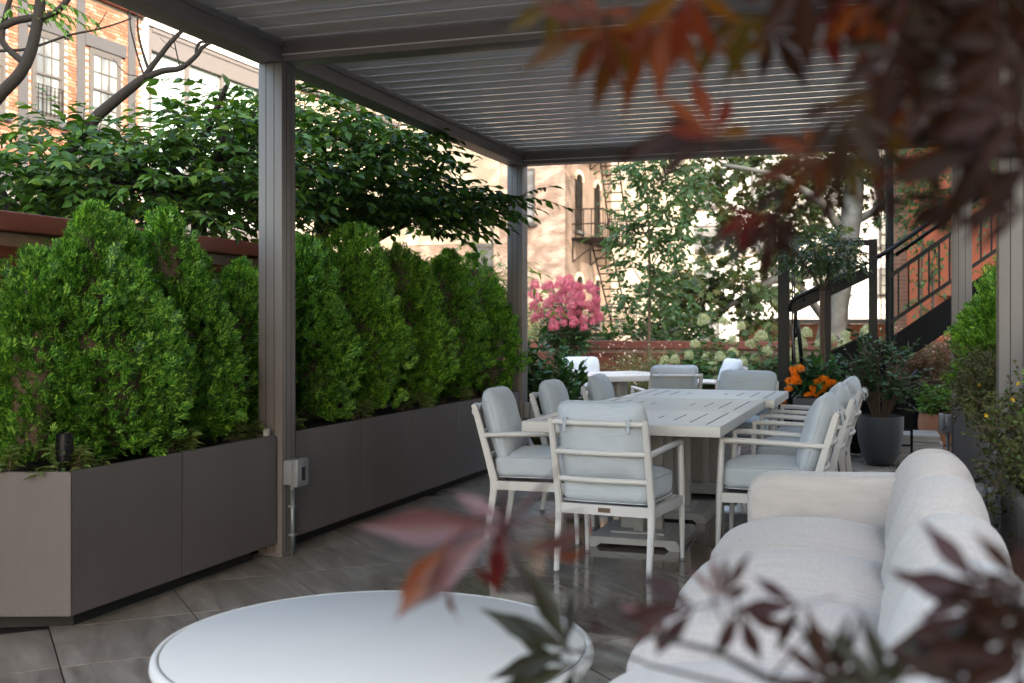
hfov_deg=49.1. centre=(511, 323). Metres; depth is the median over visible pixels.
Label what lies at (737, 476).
dining chair
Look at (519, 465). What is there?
dining chair
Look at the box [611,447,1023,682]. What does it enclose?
sofa
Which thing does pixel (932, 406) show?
herb plant
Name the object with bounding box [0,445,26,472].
spurge plant
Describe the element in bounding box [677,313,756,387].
hydrangea
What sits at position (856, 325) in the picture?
painted wall
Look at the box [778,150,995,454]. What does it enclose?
staircase
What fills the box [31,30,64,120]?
window
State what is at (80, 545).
metal planter
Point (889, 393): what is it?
camellia
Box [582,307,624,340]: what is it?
leafy shrub
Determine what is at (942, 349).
gaura plant
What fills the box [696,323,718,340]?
window
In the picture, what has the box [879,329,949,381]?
gaura plant
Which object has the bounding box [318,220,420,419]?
evergreen shrub
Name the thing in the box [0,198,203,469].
evergreen shrub
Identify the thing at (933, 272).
slender tree
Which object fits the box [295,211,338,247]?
climbing plant
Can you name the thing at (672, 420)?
dining table
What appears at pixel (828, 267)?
topiary tree
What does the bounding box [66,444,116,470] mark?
spurge plant
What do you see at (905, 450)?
stone slab
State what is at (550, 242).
apartment building
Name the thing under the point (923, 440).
stone slab
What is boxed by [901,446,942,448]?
stone slab
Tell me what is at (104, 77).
window
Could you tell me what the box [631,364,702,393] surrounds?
dining chair
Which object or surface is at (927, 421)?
terracotta pot
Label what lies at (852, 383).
dining chair
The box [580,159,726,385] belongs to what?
young tree
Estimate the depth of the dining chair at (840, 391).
7.33 m
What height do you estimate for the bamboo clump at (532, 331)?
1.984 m
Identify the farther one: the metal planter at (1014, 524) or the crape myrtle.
the crape myrtle
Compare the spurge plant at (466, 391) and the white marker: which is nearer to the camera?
the white marker
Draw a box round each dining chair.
[471,386,594,545]
[529,379,568,510]
[548,400,684,574]
[556,356,599,397]
[580,373,614,400]
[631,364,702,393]
[698,358,747,385]
[715,369,778,446]
[715,393,846,546]
[750,382,858,470]
[769,376,867,471]
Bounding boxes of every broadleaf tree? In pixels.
[0,74,376,244]
[153,79,573,254]
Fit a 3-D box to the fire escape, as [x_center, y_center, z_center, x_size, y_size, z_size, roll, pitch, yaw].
[3.197,-2.914,38.008,1.083,8.059,4.861,0,0,19]
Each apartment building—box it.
[295,74,693,340]
[694,60,884,340]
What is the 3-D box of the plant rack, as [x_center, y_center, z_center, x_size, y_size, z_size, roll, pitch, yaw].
[3.504,0.935,10.939,0.774,0.730,0.110,0,0,19]
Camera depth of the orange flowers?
9.72 m
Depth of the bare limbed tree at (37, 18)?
7.48 m
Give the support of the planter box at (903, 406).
on the terrace floor
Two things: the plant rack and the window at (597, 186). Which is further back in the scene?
the window at (597, 186)
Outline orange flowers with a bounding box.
[782,349,863,404]
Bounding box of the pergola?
[105,0,1023,556]
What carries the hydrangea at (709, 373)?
in the planter box
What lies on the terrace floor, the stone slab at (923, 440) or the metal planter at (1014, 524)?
the metal planter at (1014, 524)
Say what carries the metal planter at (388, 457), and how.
on the terrace floor
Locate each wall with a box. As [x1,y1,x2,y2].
[0,210,493,450]
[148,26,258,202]
[503,340,950,394]
[737,312,884,341]
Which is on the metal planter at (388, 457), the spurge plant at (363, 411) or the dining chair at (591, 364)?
the spurge plant at (363, 411)
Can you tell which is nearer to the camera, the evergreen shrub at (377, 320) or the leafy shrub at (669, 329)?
the evergreen shrub at (377, 320)
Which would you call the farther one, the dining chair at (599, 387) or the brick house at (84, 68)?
the brick house at (84, 68)
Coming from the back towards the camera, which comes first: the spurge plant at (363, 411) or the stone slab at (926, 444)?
the stone slab at (926, 444)
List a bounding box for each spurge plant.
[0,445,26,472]
[23,444,80,480]
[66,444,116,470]
[161,427,204,452]
[220,418,266,440]
[295,412,307,430]
[349,399,377,419]
[400,392,437,409]
[454,385,473,400]
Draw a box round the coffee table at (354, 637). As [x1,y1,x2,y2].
[149,590,593,682]
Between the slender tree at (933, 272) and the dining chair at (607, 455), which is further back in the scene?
the slender tree at (933, 272)
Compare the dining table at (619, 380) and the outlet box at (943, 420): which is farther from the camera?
the dining table at (619, 380)
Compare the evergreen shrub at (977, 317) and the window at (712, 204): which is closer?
the evergreen shrub at (977, 317)
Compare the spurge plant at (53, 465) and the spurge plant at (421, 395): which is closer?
the spurge plant at (53, 465)
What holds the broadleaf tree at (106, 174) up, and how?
on the ground
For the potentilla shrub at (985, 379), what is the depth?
6.75 m
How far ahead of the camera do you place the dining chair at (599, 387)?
8.65 m
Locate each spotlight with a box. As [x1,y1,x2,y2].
[55,432,73,470]
[910,369,919,382]
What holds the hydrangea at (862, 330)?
in the planter box
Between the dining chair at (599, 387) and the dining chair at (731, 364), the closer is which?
the dining chair at (599, 387)
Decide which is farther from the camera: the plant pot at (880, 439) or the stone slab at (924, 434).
the stone slab at (924, 434)
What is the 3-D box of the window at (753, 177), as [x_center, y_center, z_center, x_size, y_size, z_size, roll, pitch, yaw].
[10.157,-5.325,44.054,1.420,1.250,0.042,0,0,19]
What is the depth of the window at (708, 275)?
44.85 m
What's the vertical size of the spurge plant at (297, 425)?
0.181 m
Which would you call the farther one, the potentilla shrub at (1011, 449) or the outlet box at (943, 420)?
the outlet box at (943, 420)
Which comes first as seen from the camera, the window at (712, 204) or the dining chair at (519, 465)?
the dining chair at (519, 465)
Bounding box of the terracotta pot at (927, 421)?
[918,412,950,444]
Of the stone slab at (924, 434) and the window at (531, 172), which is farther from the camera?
the window at (531, 172)
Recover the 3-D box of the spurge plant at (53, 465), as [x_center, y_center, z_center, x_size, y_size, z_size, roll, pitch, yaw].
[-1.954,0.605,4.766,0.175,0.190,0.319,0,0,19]
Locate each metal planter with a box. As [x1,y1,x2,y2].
[0,433,275,627]
[226,390,519,543]
[954,406,995,484]
[993,466,1023,579]
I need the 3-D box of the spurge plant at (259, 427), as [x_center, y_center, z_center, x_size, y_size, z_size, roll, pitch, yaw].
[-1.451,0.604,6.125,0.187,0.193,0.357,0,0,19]
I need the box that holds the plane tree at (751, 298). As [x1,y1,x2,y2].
[631,105,884,341]
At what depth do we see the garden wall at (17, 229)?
5.54 m
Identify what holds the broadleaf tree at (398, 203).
on the ground
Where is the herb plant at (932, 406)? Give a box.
[905,380,950,415]
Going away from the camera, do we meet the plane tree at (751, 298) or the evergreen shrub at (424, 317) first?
the evergreen shrub at (424, 317)
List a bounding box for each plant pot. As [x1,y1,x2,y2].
[793,394,846,471]
[856,414,903,465]
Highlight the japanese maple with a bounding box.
[355,0,1023,682]
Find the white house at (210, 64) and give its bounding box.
[141,18,258,241]
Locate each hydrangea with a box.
[648,339,723,389]
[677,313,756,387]
[706,329,799,379]
[757,326,850,380]
[837,325,903,379]
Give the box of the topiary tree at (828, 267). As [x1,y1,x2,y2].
[774,221,877,394]
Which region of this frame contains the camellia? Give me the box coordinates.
[833,326,940,417]
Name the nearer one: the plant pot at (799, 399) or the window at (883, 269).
the plant pot at (799, 399)
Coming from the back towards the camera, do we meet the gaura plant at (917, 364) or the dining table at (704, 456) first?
the gaura plant at (917, 364)
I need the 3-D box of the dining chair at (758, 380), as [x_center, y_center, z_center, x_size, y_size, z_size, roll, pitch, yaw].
[1.920,0.845,9.357,0.588,0.911,0.688,0,0,20]
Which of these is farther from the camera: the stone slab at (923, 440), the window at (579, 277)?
the window at (579, 277)
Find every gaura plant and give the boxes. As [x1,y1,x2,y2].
[599,342,684,393]
[879,327,950,383]
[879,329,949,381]
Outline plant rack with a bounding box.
[850,383,912,452]
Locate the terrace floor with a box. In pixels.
[0,438,950,682]
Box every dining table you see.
[522,397,764,551]
[573,371,649,396]
[620,388,788,493]
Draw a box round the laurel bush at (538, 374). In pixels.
[528,325,588,444]
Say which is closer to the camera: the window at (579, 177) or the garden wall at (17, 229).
the garden wall at (17, 229)
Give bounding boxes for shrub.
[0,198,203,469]
[140,203,259,451]
[212,255,258,430]
[253,231,368,423]
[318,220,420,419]
[373,241,463,410]
[427,247,497,403]
[458,251,532,397]
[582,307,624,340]
[612,293,672,340]
[638,300,707,340]
[674,302,728,340]
[924,339,995,429]
[940,254,995,413]
[956,359,1023,537]
[975,483,1001,531]
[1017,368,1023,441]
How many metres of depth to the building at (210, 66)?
26.43 m
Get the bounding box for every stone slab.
[900,449,917,452]
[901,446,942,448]
[902,438,939,442]
[902,440,942,446]
[903,430,939,438]
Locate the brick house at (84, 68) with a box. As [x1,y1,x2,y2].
[0,0,146,222]
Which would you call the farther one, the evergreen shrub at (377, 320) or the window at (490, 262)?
the window at (490, 262)
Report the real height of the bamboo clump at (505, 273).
1.882 m
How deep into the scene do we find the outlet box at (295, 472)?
6.28 m
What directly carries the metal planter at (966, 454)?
on the terrace floor
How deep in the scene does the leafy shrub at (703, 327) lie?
17.74 m
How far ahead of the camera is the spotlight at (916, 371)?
12.31 m
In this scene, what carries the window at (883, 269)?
in the apartment building at (859, 303)
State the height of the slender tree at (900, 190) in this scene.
4.428 m
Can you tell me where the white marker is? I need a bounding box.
[263,428,269,435]
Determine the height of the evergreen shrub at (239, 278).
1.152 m
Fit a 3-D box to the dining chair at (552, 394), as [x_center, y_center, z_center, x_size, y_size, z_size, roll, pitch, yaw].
[0.503,0.847,7.961,0.688,0.906,0.588,0,0,17]
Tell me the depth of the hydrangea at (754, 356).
14.12 m
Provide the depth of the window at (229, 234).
27.96 m
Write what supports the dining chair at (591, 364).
on the terrace floor
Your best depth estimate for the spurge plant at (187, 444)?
5.55 m
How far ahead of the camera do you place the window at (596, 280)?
39.07 m
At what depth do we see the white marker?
6.19 m
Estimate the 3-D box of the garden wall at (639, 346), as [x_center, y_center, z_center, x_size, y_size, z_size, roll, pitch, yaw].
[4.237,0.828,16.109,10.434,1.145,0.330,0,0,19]
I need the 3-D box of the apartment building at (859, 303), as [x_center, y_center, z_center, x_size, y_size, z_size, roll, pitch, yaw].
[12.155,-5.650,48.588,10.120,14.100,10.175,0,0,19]
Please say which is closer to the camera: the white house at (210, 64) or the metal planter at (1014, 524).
the metal planter at (1014, 524)
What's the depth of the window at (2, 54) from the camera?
20.68 m
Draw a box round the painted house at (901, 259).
[894,55,995,341]
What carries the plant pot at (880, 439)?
on the terrace floor
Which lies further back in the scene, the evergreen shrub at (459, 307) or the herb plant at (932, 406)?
the herb plant at (932, 406)
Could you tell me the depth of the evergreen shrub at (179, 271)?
5.90 m
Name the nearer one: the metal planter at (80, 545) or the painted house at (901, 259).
the metal planter at (80, 545)
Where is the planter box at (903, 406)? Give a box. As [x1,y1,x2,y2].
[898,382,950,429]
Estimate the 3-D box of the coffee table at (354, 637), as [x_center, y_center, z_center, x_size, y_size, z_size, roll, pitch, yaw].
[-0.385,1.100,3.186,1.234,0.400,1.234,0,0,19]
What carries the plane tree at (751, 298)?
on the ground
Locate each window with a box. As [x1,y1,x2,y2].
[0,17,5,112]
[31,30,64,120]
[88,47,120,133]
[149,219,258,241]
[473,223,493,270]
[528,168,534,222]
[574,170,585,234]
[575,272,583,327]
[594,179,601,236]
[594,276,601,329]
[694,180,714,206]
[694,225,717,250]
[694,270,718,287]
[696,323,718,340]
[752,174,778,199]
[754,270,777,288]
[815,222,833,247]
[882,220,884,246]
[882,268,884,293]
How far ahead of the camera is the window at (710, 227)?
44.89 m
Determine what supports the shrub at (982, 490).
attached to the metal planter at (1014, 524)
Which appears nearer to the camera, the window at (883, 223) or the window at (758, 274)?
the window at (883, 223)
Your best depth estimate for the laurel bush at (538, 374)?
11.24 m
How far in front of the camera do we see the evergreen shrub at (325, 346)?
7.12 m
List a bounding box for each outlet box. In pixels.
[283,457,307,554]
[524,402,534,445]
[938,413,951,448]
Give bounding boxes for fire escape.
[572,105,635,340]
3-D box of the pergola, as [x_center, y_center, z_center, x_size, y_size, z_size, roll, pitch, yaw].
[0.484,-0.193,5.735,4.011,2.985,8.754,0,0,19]
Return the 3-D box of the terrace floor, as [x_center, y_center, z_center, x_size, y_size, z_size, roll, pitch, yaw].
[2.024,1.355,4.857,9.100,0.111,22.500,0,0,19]
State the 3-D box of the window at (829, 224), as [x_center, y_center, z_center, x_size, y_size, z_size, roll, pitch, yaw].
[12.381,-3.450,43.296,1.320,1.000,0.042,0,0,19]
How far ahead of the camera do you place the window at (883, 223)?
42.70 m
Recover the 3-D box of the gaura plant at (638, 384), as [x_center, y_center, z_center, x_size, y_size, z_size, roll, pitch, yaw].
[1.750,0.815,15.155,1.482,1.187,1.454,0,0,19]
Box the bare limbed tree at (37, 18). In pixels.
[0,0,210,214]
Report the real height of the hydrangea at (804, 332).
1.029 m
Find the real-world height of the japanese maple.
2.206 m
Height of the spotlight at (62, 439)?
0.233 m
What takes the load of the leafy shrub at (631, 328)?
on the ground
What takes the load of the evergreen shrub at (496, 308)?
in the metal planter at (388, 457)
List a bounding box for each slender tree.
[865,132,995,315]
[894,243,980,324]
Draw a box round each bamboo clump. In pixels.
[412,242,569,346]
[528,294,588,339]
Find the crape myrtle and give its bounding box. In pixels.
[528,273,611,364]
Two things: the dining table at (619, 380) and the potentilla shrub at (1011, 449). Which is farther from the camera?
the dining table at (619, 380)
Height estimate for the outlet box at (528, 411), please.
0.578 m

